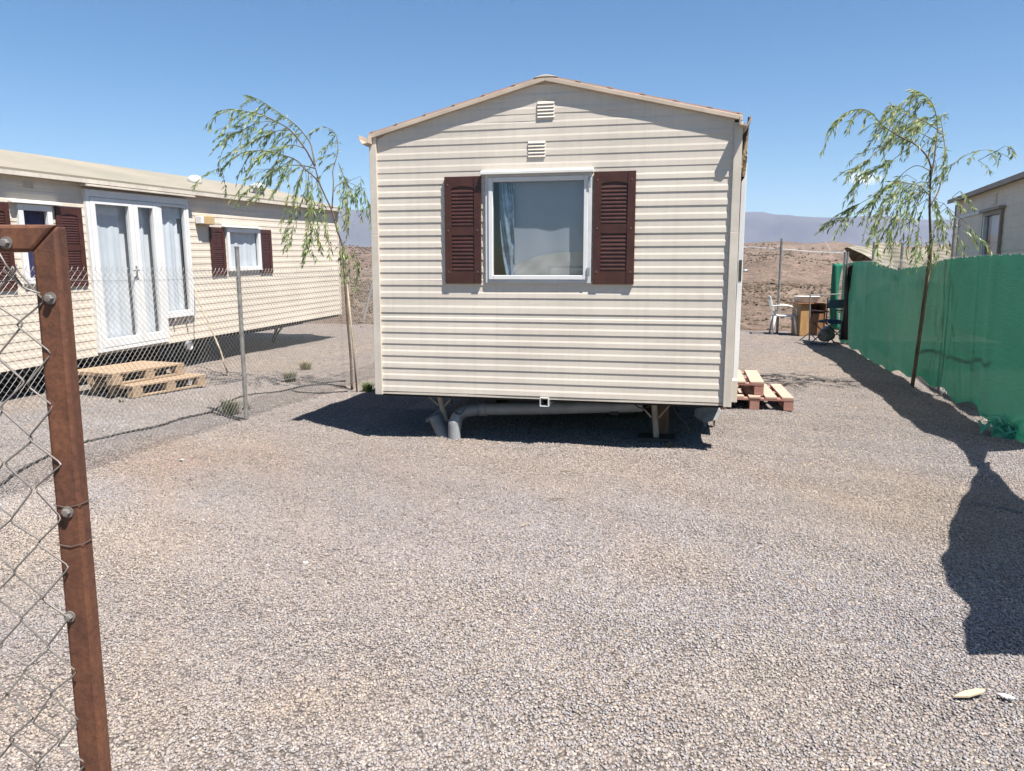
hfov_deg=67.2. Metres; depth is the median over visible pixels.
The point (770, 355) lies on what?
ground
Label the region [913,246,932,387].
tree stake
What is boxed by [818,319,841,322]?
cushion
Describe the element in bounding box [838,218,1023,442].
net fence
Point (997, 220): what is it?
window
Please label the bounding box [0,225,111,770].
rusty gate
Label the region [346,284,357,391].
tree stake
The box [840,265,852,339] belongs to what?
cloth strip
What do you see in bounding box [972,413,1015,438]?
net scrap
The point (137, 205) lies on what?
door
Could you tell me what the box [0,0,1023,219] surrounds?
sky
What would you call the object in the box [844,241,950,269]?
tarp shelter
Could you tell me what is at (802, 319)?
table
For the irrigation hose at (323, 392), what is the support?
on the ground
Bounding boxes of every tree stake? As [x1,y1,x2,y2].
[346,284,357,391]
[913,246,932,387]
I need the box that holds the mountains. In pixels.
[338,209,953,246]
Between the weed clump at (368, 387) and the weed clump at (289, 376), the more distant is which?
the weed clump at (289, 376)
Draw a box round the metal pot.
[817,326,834,341]
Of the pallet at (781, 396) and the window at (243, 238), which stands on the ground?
the pallet at (781, 396)
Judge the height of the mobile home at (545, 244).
3.081 m
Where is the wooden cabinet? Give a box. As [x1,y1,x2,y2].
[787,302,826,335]
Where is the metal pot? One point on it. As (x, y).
(827, 333)
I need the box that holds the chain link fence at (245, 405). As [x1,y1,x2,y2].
[0,246,374,491]
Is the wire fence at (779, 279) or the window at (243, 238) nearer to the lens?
the window at (243, 238)
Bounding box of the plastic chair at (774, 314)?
[767,296,796,334]
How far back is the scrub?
224.09 m
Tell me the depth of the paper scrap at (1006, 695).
2.69 m
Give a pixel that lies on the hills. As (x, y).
(793, 268)
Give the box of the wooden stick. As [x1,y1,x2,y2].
[194,287,228,375]
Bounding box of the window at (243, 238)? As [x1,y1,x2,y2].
[225,228,262,270]
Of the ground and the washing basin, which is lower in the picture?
the ground
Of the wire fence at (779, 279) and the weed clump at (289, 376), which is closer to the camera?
the weed clump at (289, 376)
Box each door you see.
[89,197,144,347]
[132,201,166,341]
[732,165,747,379]
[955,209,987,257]
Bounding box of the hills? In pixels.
[305,241,951,331]
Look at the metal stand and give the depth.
16.14 m
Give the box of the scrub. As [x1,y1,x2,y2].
[349,243,949,330]
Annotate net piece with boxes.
[829,263,842,329]
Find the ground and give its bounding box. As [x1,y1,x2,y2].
[0,323,1023,770]
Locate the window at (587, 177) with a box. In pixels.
[485,172,592,282]
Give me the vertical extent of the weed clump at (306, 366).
0.172 m
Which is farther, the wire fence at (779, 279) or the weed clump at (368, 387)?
the wire fence at (779, 279)
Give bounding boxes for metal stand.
[800,294,841,341]
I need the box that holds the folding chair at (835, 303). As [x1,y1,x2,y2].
[810,299,847,345]
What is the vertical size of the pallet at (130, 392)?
0.144 m
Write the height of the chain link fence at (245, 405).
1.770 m
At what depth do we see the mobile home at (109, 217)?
11.12 m
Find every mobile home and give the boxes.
[0,149,341,377]
[358,74,751,442]
[947,171,1023,257]
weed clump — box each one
[206,394,242,415]
[282,369,299,382]
[294,358,312,369]
[360,381,374,391]
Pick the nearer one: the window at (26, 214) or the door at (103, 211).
the window at (26, 214)
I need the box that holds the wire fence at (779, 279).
[744,238,846,332]
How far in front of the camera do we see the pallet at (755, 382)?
8.40 m
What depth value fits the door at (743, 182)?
6.65 m
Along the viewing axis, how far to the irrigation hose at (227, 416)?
7.90 m
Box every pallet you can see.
[78,361,184,385]
[90,372,206,397]
[721,384,793,410]
[738,370,763,394]
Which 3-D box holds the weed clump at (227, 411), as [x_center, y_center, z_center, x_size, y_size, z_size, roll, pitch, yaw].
[-2.957,0.207,8.071,0.510,0.202,0.385,-1,9,-9]
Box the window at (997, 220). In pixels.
[979,209,1004,255]
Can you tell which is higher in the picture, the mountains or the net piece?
the mountains
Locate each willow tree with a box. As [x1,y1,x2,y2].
[191,95,370,389]
[814,89,1016,385]
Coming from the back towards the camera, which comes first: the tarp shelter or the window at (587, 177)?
the tarp shelter
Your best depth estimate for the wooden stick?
11.31 m
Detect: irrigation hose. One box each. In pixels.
[0,380,345,486]
[211,412,240,420]
[292,383,347,393]
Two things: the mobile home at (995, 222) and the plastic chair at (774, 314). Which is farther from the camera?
the plastic chair at (774, 314)
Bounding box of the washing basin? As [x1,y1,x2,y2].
[793,296,820,302]
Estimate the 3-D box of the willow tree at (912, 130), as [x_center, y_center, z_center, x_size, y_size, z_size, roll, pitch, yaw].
[4.767,-1.718,9.322,2.570,3.684,1.227,0,9,0]
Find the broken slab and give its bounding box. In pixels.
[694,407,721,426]
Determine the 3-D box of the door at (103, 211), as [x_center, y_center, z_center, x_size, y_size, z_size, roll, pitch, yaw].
[-5.299,-1.506,10.313,0.190,1.938,0.773,2,10,13]
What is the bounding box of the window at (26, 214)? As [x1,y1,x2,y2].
[15,203,52,283]
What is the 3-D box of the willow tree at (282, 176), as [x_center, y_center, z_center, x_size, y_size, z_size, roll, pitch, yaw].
[-2.768,-1.753,9.534,2.106,3.684,1.240,0,9,0]
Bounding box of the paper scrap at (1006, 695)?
[997,693,1014,698]
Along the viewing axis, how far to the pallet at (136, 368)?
9.44 m
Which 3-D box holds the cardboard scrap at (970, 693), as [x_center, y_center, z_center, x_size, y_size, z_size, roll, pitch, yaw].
[1.606,1.080,2.704,0.128,0.017,0.032,-2,9,-16]
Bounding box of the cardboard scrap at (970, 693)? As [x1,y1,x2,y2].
[954,688,985,697]
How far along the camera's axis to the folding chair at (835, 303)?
15.31 m
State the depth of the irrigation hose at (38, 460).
7.31 m
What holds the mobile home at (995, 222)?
on the ground

